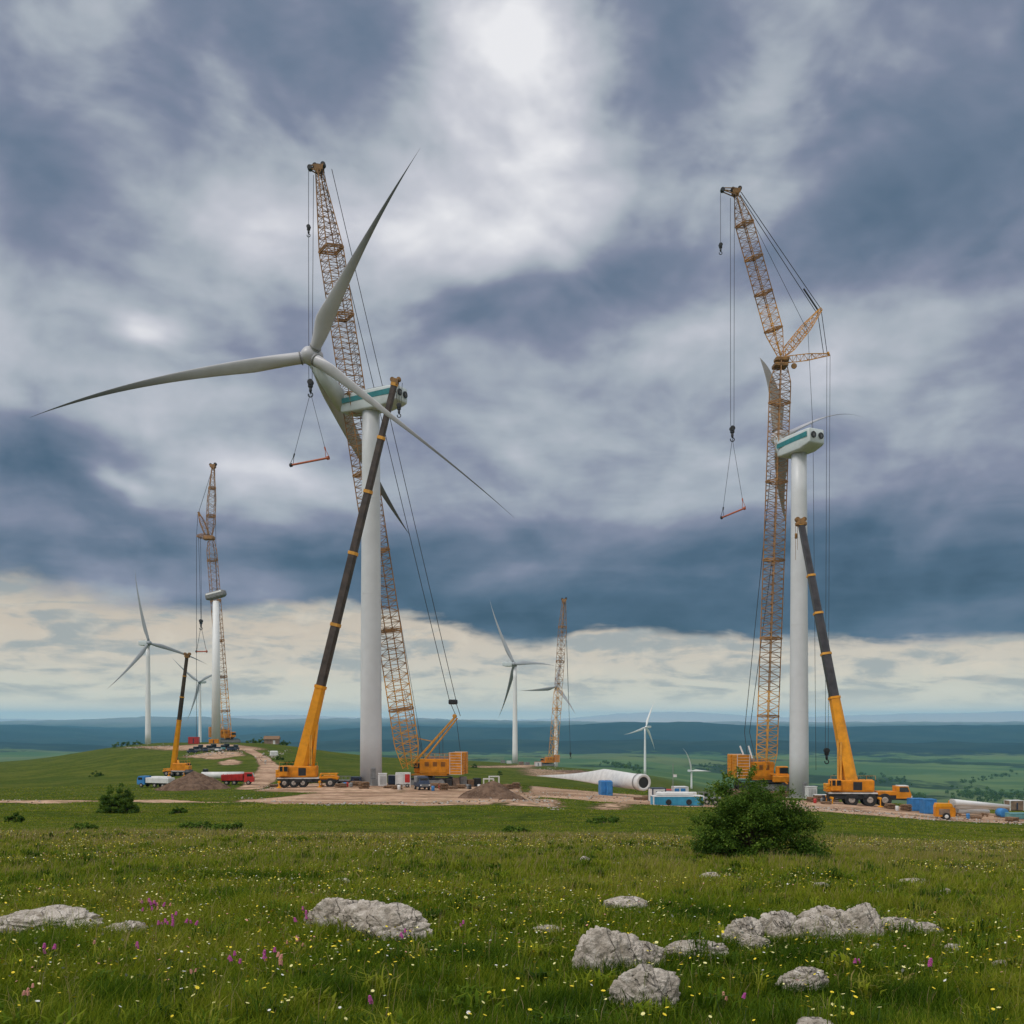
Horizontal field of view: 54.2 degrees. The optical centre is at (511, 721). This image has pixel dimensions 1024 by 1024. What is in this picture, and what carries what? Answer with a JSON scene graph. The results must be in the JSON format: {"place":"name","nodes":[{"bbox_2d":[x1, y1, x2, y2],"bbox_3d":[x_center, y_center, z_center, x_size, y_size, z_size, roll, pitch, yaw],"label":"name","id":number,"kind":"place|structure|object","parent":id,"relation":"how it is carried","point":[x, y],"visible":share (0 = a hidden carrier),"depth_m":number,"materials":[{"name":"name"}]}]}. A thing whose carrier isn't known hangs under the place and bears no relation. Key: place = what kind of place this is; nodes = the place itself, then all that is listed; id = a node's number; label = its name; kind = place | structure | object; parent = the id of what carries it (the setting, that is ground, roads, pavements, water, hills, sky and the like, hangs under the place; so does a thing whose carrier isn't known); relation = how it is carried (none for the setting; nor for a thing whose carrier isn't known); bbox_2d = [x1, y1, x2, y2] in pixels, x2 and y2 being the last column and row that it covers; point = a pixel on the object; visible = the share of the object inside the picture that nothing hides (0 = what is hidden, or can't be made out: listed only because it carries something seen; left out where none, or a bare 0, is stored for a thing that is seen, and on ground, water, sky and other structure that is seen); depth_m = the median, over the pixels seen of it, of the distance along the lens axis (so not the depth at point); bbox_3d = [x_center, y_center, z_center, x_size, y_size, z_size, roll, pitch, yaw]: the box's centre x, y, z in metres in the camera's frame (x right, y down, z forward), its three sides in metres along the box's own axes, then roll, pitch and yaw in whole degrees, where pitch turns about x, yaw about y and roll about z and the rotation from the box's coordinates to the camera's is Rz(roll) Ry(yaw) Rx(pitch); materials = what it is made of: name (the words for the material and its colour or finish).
{"place":"outdoors","nodes":[
{"label":"outdoors","id":0,"kind":"place"},
{"bbox_2d":[473,778,480,786],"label":"ballast crate","id":1,"kind":"object","parent":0,"point":[477,781],"visible":0.77,"depth_m":223.12,"materials":[{"name":"black metal"}]},
{"bbox_2d":[0,711,1023,1023],"bbox_3d":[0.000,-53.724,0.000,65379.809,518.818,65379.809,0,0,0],"label":"ground","id":2,"kind":"structure","parent":0,"point":[932,755],"depth_m":2568.68,"materials":[{"name":"plant"}]},
{"bbox_2d":[3,811,24,822],"bbox_3d":[-32.140,6.150,64.580,1.330,0.823,1.190,0,0,0],"label":"shrub","id":3,"kind":"object","parent":2,"relation":"on","point":[12,819],"visible":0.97,"depth_m":64.47,"materials":[{"name":"green plant"}]},
{"bbox_2d":[0,904,102,934],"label":"limestone rock","id":4,"kind":"object","parent":2,"relation":"on","point":[37,917],"visible":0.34,"depth_m":9.66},
{"bbox_2d":[67,822,98,829],"bbox_3d":[-21.997,5.361,51.407,1.370,0.439,1.544,0,0,0],"label":"shrub","id":5,"kind":"object","parent":2,"relation":"on","point":[79,826],"visible":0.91,"depth_m":51.28,"materials":[{"name":"green plant"}]},
{"bbox_2d":[88,770,103,776],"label":"shrub","id":6,"kind":"object","parent":2,"relation":"on","point":[97,774],"visible":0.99,"depth_m":339.49,"materials":[{"name":"green plant"}]},
{"bbox_2d":[96,782,139,813],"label":"bush","id":7,"kind":"object","parent":2,"relation":"on","point":[122,803],"visible":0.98,"depth_m":90.05,"materials":[{"name":"green plant"}]},
{"bbox_2d":[106,920,148,934],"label":"limestone rock","id":8,"kind":"object","parent":2,"relation":"on","point":[131,923],"visible":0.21,"depth_m":9.71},
{"bbox_2d":[137,776,174,787],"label":"truck","id":9,"kind":"object","parent":2,"relation":"on","point":[154,781],"visible":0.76,"depth_m":223.07,"materials":[{"name":"white metal"}]},
{"bbox_2d":[107,575,205,743],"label":"wind turbine","id":10,"kind":"object","parent":2,"relation":"on","point":[146,644],"visible":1,"depth_m":798.24,"materials":[{"name":"white paint"}]},
{"bbox_2d":[163,652,191,775],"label":"mobile crane","id":11,"kind":"object","parent":2,"relation":"on","point":[177,768],"visible":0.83,"depth_m":298.31,"materials":[{"name":"orange metal"}]},
{"bbox_2d":[168,806,187,813],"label":"shrub","id":12,"kind":"object","parent":2,"relation":"on","point":[178,810],"visible":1,"depth_m":83.62,"materials":[{"name":"green plant"}]},
{"bbox_2d":[155,771,230,790],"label":"earth mound","id":13,"kind":"object","parent":2,"relation":"on","point":[193,780],"visible":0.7,"depth_m":202.90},
{"bbox_2d":[188,737,199,743],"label":"site container","id":14,"kind":"object","parent":2,"relation":"on","point":[193,740],"visible":0.99,"depth_m":588.52,"materials":[{"name":"metal"}]},
{"bbox_2d":[178,821,212,827],"bbox_3d":[-15.978,5.173,50.435,1.786,0.436,1.614,0,0,0],"label":"shrub","id":15,"kind":"object","parent":2,"relation":"on","point":[189,824],"visible":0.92,"depth_m":50.36,"materials":[{"name":"green plant"}]},
{"bbox_2d":[174,660,223,741],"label":"wind turbine","id":16,"kind":"object","parent":2,"relation":"on","point":[199,691],"visible":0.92,"depth_m":1448.28,"materials":[{"name":"white paint"}]},
{"bbox_2d":[209,739,218,742],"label":"site container","id":17,"kind":"object","parent":2,"relation":"on","point":[213,740],"visible":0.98,"depth_m":543.81,"materials":[{"name":"metal"}]},
{"bbox_2d":[205,589,226,742],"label":"wind turbine","id":18,"kind":"object","parent":2,"relation":"on","point":[215,727],"visible":0.94,"depth_m":568.17,"materials":[{"name":"white paint"}]},
{"bbox_2d":[196,463,240,742],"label":"crawler crane","id":19,"kind":"object","parent":2,"relation":"on","point":[225,733],"visible":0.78,"depth_m":587.42,"materials":[{"name":"orange metal"}]},
{"bbox_2d":[201,772,243,778],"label":"blade","id":20,"kind":"object","parent":2,"relation":"on","point":[216,775],"visible":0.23,"depth_m":245.92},
{"bbox_2d":[202,822,244,831],"bbox_3d":[-13.291,4.878,46.224,1.995,0.510,1.550,0,0,-16],"label":"shrub","id":21,"kind":"object","parent":2,"relation":"on","point":[214,826],"visible":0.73,"depth_m":46.02,"materials":[{"name":"green plant"}]},
{"bbox_2d":[221,772,254,784],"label":"tipper truck","id":22,"kind":"object","parent":2,"relation":"on","point":[248,778],"visible":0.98,"depth_m":220.97,"materials":[{"name":"red metal"}]},
{"bbox_2d":[32,152,509,785],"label":"wind turbine","id":23,"kind":"object","parent":2,"relation":"on","point":[368,406],"visible":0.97,"depth_m":212.87,"materials":[{"name":"white paint"}]},
{"bbox_2d":[263,736,280,743],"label":"site hut","id":24,"kind":"object","parent":2,"relation":"on","point":[271,739],"visible":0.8,"depth_m":557.74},
{"bbox_2d":[270,751,277,755],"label":"white tank","id":25,"kind":"object","parent":2,"relation":"on","point":[274,753],"visible":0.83,"depth_m":428.86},
{"bbox_2d":[276,377,402,787],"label":"mobile crane","id":26,"kind":"object","parent":2,"relation":"on","point":[301,772],"visible":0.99,"depth_m":204.91,"materials":[{"name":"orange metal"}]},
{"bbox_2d":[335,783,346,787],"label":"sleeper stack","id":27,"kind":"object","parent":2,"relation":"on","point":[341,785],"visible":1,"depth_m":199.51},
{"bbox_2d":[335,776,361,785],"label":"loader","id":28,"kind":"object","parent":2,"relation":"on","point":[355,778],"visible":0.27,"depth_m":210.94,"materials":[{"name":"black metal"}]},
{"bbox_2d":[350,781,360,786],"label":"sleeper stack","id":29,"kind":"object","parent":2,"relation":"on","point":[355,783],"visible":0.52,"depth_m":205.25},
{"bbox_2d":[358,781,369,788],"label":"sleeper stack","id":30,"kind":"object","parent":2,"relation":"on","point":[364,785],"visible":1,"depth_m":195.41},
{"bbox_2d":[303,897,432,940],"bbox_3d":[-1.442,2.016,9.904,1.418,0.508,0.546,0,0,30],"label":"limestone rock","id":31,"kind":"object","parent":2,"relation":"on","point":[372,915],"visible":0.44,"depth_m":9.68,"materials":[{"name":"stone"}]},
{"bbox_2d":[378,773,386,785],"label":"transformer cabinet","id":32,"kind":"object","parent":2,"relation":"on","point":[382,779],"visible":0.91,"depth_m":208.29,"materials":[{"name":"grey metal"}]},
{"bbox_2d":[306,161,467,785],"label":"crawler crane","id":33,"kind":"object","parent":2,"relation":"on","point":[431,767],"visible":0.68,"depth_m":218.72,"materials":[{"name":"orange metal"}]},
{"bbox_2d":[289,395,329,466],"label":"spreader beam","id":34,"kind":"structure","parent":33,"relation":"hanging from","point":[309,461],"depth_m":211.92,"materials":[{"name":"metal"}]},
{"bbox_2d":[387,775,394,784],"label":"storage container","id":35,"kind":"object","parent":2,"relation":"on","point":[390,779],"visible":0.45,"depth_m":219.81,"materials":[{"name":"metal"}]},
{"bbox_2d":[395,772,410,787],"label":"generator set","id":36,"kind":"object","parent":2,"relation":"on","point":[404,779],"visible":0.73,"depth_m":205.09,"materials":[{"name":"red paint"}]},
{"bbox_2d":[414,776,429,789],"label":"service truck","id":37,"kind":"object","parent":2,"relation":"on","point":[420,782],"visible":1,"depth_m":194.30,"materials":[{"name":"blue paint"}]},
{"bbox_2d":[439,783,448,789],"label":"sleeper stack","id":38,"kind":"object","parent":2,"relation":"on","point":[443,786],"visible":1,"depth_m":195.32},
{"bbox_2d":[445,779,452,785],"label":"ballast crate","id":39,"kind":"object","parent":2,"relation":"on","point":[449,782],"visible":0.66,"depth_m":218.30,"materials":[{"name":"black metal"}]},
{"bbox_2d":[452,778,459,785],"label":"ballast crate","id":40,"kind":"object","parent":2,"relation":"on","point":[456,781],"visible":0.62,"depth_m":219.51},
{"bbox_2d":[456,784,465,788],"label":"sleeper stack","id":41,"kind":"object","parent":2,"relation":"on","point":[461,786],"visible":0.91,"depth_m":207.31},
{"bbox_2d":[459,776,466,786],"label":"ballast crate","id":42,"kind":"object","parent":2,"relation":"on","point":[463,779],"visible":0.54,"depth_m":220.76,"materials":[{"name":"grey metal"}]},
{"bbox_2d":[467,779,473,786],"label":"ballast crate","id":43,"kind":"object","parent":2,"relation":"on","point":[470,781],"visible":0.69,"depth_m":221.99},
{"bbox_2d":[458,781,524,799],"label":"earth mound","id":44,"kind":"object","parent":2,"relation":"on","point":[492,790],"visible":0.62,"depth_m":147.97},
{"bbox_2d":[503,784,512,788],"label":"sleeper stack","id":45,"kind":"object","parent":2,"relation":"on","point":[509,786],"visible":0.69,"depth_m":213.34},
{"bbox_2d":[0,778,1023,1023],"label":"meadow grass","id":46,"kind":"structure","parent":2,"relation":"on","point":[152,984],"depth_m":9.94,"materials":[{"name":"plant"}]},
{"bbox_2d":[0,829,1023,990],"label":"distant wildflowers","id":47,"kind":"object","parent":2,"relation":"on","point":[624,837],"visible":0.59,"depth_m":13.09,"materials":[{"name":"yellow plant"}]},
{"bbox_2d":[2,745,1023,824],"bbox_3d":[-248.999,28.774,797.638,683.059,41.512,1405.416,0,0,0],"label":"rubble","id":48,"kind":"object","parent":2,"relation":"on","point":[547,801],"visible":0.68,"depth_m":168.98,"materials":[{"name":"concrete"}]},
{"bbox_2d":[499,825,530,832],"bbox_3d":[0.097,5.703,53.150,1.535,0.453,1.460,0,0,-27],"label":"shrub","id":49,"kind":"object","parent":2,"relation":"on","point":[509,828],"visible":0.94,"depth_m":53.01,"materials":[{"name":"green plant"}]},
{"bbox_2d":[512,782,520,788],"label":"sleeper stack","id":50,"kind":"object","parent":2,"relation":"on","point":[516,785],"visible":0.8,"depth_m":219.28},
{"bbox_2d":[491,606,553,763],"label":"wind turbine","id":51,"kind":"object","parent":2,"relation":"on","point":[513,673],"visible":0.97,"depth_m":828.52,"materials":[{"name":"white paint"}]},
{"bbox_2d":[520,658,574,766],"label":"wind turbine","id":52,"kind":"object","parent":2,"relation":"on","point":[556,713],"visible":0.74,"depth_m":1098.58,"materials":[{"name":"white paint"}]},
{"bbox_2d":[533,924,563,932],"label":"limestone rock","id":53,"kind":"object","parent":2,"relation":"on","point":[547,925],"visible":0.25,"depth_m":9.87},
{"bbox_2d":[541,597,571,765],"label":"crawler crane","id":54,"kind":"object","parent":2,"relation":"on","point":[550,760],"visible":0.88,"depth_m":844.13,"materials":[{"name":"orange metal"}]},
{"bbox_2d":[557,770,586,773],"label":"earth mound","id":55,"kind":"object","parent":2,"relation":"on","point":[573,771],"visible":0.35,"depth_m":635.68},
{"bbox_2d":[584,815,619,823],"bbox_3d":[5.889,6.323,64.768,2.343,0.596,2.102,0,0,0],"label":"shrub","id":56,"kind":"object","parent":2,"relation":"on","point":[603,819],"visible":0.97,"depth_m":64.24,"materials":[{"name":"green plant"}]},
{"bbox_2d":[598,780,605,794],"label":"portable toilet","id":57,"kind":"object","parent":2,"relation":"on","point":[601,787],"visible":0.91,"depth_m":202.42,"materials":[{"name":"blue paint"}]},
{"bbox_2d":[541,769,650,790],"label":"lying turbine blade","id":58,"kind":"object","parent":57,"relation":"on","point":[638,782],"visible":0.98,"depth_m":204.90,"materials":[{"name":"white plastic"}]},
{"bbox_2d":[605,780,612,795],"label":"portable toilet","id":59,"kind":"object","parent":2,"relation":"on","point":[609,787],"visible":0.94,"depth_m":201.39,"materials":[{"name":"blue paint"}]},
{"bbox_2d":[572,925,665,974],"bbox_3d":[0.861,1.918,8.081,0.786,0.544,0.334,0,0,0],"label":"limestone rock","id":60,"kind":"object","parent":2,"relation":"on","point":[592,941],"visible":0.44,"depth_m":7.98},
{"bbox_2d":[603,896,647,908],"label":"limestone rock","id":61,"kind":"object","parent":2,"relation":"on","point":[634,900],"visible":0.42,"depth_m":11.63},
{"bbox_2d":[633,797,646,799],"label":"sleeper stack","id":62,"kind":"object","parent":2,"relation":"on","point":[639,798],"visible":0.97,"depth_m":177.37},
{"bbox_2d":[628,704,653,773],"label":"wind turbine","id":63,"kind":"object","parent":2,"relation":"on","point":[646,727],"visible":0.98,"depth_m":1748.42,"materials":[{"name":"white paint"}]},
{"bbox_2d":[608,964,680,1007],"bbox_3d":[0.915,1.885,6.909,0.504,0.412,0.250,0,0,0],"label":"limestone rock","id":64,"kind":"object","parent":2,"relation":"on","point":[628,981],"visible":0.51,"depth_m":6.85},
{"bbox_2d":[648,787,665,800],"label":"site container","id":65,"kind":"object","parent":2,"relation":"on","point":[652,790],"visible":0.54,"depth_m":171.08,"materials":[{"name":"metal"}]},
{"bbox_2d":[650,795,703,805],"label":"site cabin","id":66,"kind":"object","parent":2,"relation":"on","point":[681,800],"visible":0.94,"depth_m":148.78,"materials":[{"name":"blue metal"}]},
{"bbox_2d":[656,792,692,794],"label":"skip load","id":67,"kind":"object","parent":66,"relation":"on","point":[674,793],"visible":1,"depth_m":149.52},
{"bbox_2d":[671,786,688,791],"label":"site office","id":68,"kind":"structure","parent":2,"relation":"on","point":[679,787],"depth_m":170.96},
{"bbox_2d":[674,788,685,791],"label":"site windows","id":69,"kind":"structure","parent":68,"relation":"attached to","point":[677,789],"depth_m":170.25,"materials":[{"name":"glass"}]},
{"bbox_2d":[685,751,704,788],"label":"wind turbine","id":70,"kind":"object","parent":2,"relation":"on","point":[691,770],"visible":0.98,"depth_m":998.34,"materials":[{"name":"white paint"}]},
{"bbox_2d":[664,939,728,959],"bbox_3d":[1.536,1.931,8.394,0.554,0.201,0.322,0,0,0],"label":"limestone rock","id":71,"kind":"object","parent":2,"relation":"on","point":[671,946],"visible":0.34,"depth_m":8.32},
{"bbox_2d":[692,792,720,804],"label":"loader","id":72,"kind":"object","parent":2,"relation":"on","point":[705,798],"visible":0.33,"depth_m":163.75,"materials":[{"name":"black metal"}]},
{"bbox_2d":[699,790,715,796],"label":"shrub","id":73,"kind":"object","parent":2,"relation":"on","point":[706,794],"visible":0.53,"depth_m":206.27,"materials":[{"name":"green plant"}]},
{"bbox_2d":[700,872,720,878],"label":"limestone rock","id":74,"kind":"object","parent":2,"relation":"on","point":[710,873],"visible":0.29,"depth_m":16.20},
{"bbox_2d":[729,788,788,796],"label":"crane mat","id":75,"kind":"object","parent":2,"relation":"on","point":[766,792],"visible":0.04,"depth_m":244.43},
{"bbox_2d":[718,186,829,790],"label":"crawler crane","id":76,"kind":"object","parent":75,"relation":"on","point":[765,768],"visible":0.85,"depth_m":246.38,"materials":[{"name":"orange metal"}]},
{"bbox_2d":[720,438,745,518],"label":"spreader beam","id":77,"kind":"structure","parent":76,"relation":"hanging from","point":[723,516],"depth_m":239.90,"materials":[{"name":"metal"}]},
{"bbox_2d":[685,763,836,859],"bbox_3d":[5.549,2.058,22.621,3.232,2.265,2.787,0,0,0],"label":"bush","id":78,"kind":"object","parent":2,"relation":"on","point":[753,818],"visible":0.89,"depth_m":22.03,"materials":[{"name":"green plant"}]},
{"bbox_2d":[721,902,883,949],"bbox_3d":[2.611,1.927,9.177,1.628,0.494,0.682,0,0,-27],"label":"limestone rock","id":79,"kind":"object","parent":2,"relation":"on","point":[863,916],"visible":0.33,"depth_m":9.18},
{"bbox_2d":[776,966,828,991],"bbox_3d":[2.103,1.893,7.252,0.406,0.233,0.223,0,0,0],"label":"limestone rock","id":80,"kind":"object","parent":2,"relation":"on","point":[802,971],"visible":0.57,"depth_m":7.19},
{"bbox_2d":[760,358,860,797],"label":"wind turbine","id":81,"kind":"object","parent":2,"relation":"on","point":[796,448],"visible":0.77,"depth_m":238.32,"materials":[{"name":"white paint"}]},
{"bbox_2d":[804,786,817,798],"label":"transformer cabinet","id":82,"kind":"object","parent":2,"relation":"on","point":[810,791],"visible":0.76,"depth_m":231.24,"materials":[{"name":"grey metal"}]},
{"bbox_2d":[599,760,1023,803],"bbox_3d":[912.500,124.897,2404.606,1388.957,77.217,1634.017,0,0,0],"label":"woodland","id":83,"kind":"object","parent":2,"relation":"on","point":[967,793],"visible":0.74,"depth_m":2109.01,"materials":[{"name":"green plant"}]},
{"bbox_2d":[806,797,817,801],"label":"sleeper stack","id":84,"kind":"object","parent":2,"relation":"on","point":[808,799],"visible":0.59,"depth_m":211.45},
{"bbox_2d":[796,1017,832,1023],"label":"limestone rock","id":85,"kind":"object","parent":2,"relation":"on","point":[810,1020],"visible":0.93,"depth_m":6.03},
{"bbox_2d":[792,914,848,941],"bbox_3d":[2.747,1.915,8.882,0.516,0.399,0.267,0,0,0],"label":"limestone rock","id":86,"kind":"object","parent":2,"relation":"on","point":[799,924],"visible":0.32,"depth_m":8.82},
{"bbox_2d":[794,517,911,806],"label":"mobile crane","id":87,"kind":"object","parent":2,"relation":"on","point":[847,786],"visible":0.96,"depth_m":213.83,"materials":[{"name":"orange metal"}]},
{"bbox_2d":[884,803,895,808],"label":"sleeper stack","id":88,"kind":"object","parent":2,"relation":"on","point":[889,805],"visible":0.93,"depth_m":205.32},
{"bbox_2d":[900,804,911,810],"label":"sleeper stack","id":89,"kind":"object","parent":2,"relation":"on","point":[905,807],"visible":0.95,"depth_m":199.51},
{"bbox_2d":[898,878,925,884],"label":"limestone rock","id":90,"kind":"object","parent":2,"relation":"on","point":[906,879],"visible":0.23,"depth_m":15.30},
{"bbox_2d":[881,917,943,931],"bbox_3d":[3.854,1.985,9.655,0.687,0.210,0.261,0,0,0],"label":"limestone rock","id":91,"kind":"object","parent":2,"relation":"on","point":[896,920],"visible":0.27,"depth_m":9.59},
{"bbox_2d":[907,798,918,810],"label":"storage container","id":92,"kind":"object","parent":2,"relation":"on","point":[914,802],"visible":0.58,"depth_m":203.74,"materials":[{"name":"metal"}]},
{"bbox_2d":[919,798,936,813],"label":"storage container","id":93,"kind":"object","parent":2,"relation":"on","point":[926,805],"visible":0.86,"depth_m":193.85,"materials":[{"name":"metal"}]},
{"bbox_2d":[933,801,958,819],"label":"mobile generator","id":94,"kind":"object","parent":2,"relation":"on","point":[946,811],"visible":0.99,"depth_m":167.13,"materials":[{"name":"orange paint"}]},
{"bbox_2d":[944,943,962,950],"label":"limestone rock","id":95,"kind":"object","parent":2,"relation":"on","point":[952,945],"visible":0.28,"depth_m":8.68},
{"bbox_2d":[956,809,989,813],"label":"steel tube","id":96,"kind":"object","parent":2,"relation":"on","point":[972,811],"visible":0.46,"depth_m":202.85,"materials":[{"name":"white paint"}]},
{"bbox_2d":[953,806,1004,809],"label":"steel tube","id":97,"kind":"object","parent":96,"relation":"on","point":[971,807],"visible":0.33,"depth_m":199.53,"materials":[{"name":"white paint"}]},
{"bbox_2d":[949,799,1010,807],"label":"steel tube","id":98,"kind":"object","parent":97,"relation":"on","point":[955,802],"visible":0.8,"depth_m":198.81,"materials":[{"name":"white paint"}]},
{"bbox_2d":[970,816,982,818],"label":"sleeper stack","id":99,"kind":"object","parent":2,"relation":"on","point":[976,817],"visible":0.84,"depth_m":181.28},
{"bbox_2d":[994,808,1008,817],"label":"blue drum","id":100,"kind":"object","parent":2,"relation":"on","point":[999,812],"visible":0.79,"depth_m":195.22,"materials":[{"name":"paint"}]},
{"bbox_2d":[1005,817,1018,821],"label":"sleeper stack","id":101,"kind":"object","parent":2,"relation":"on","point":[1011,819],"visible":0.94,"depth_m":177.38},
{"bbox_2d":[1004,800,1023,810],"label":"site hut","id":102,"kind":"object","parent":2,"relation":"on","point":[1016,805],"visible":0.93,"depth_m":230.86,"materials":[{"name":"white paint"}]},
{"bbox_2d":[1005,812,1023,818],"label":"pipe rack","id":103,"kind":"object","parent":2,"relation":"on","point":[1020,815],"visible":0.81,"depth_m":188.96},
{"bbox_2d":[0,0,1023,719],"label":"sky","id":104,"kind":"structure","parent":0,"point":[545,282],"materials":[{"name":"grey"}]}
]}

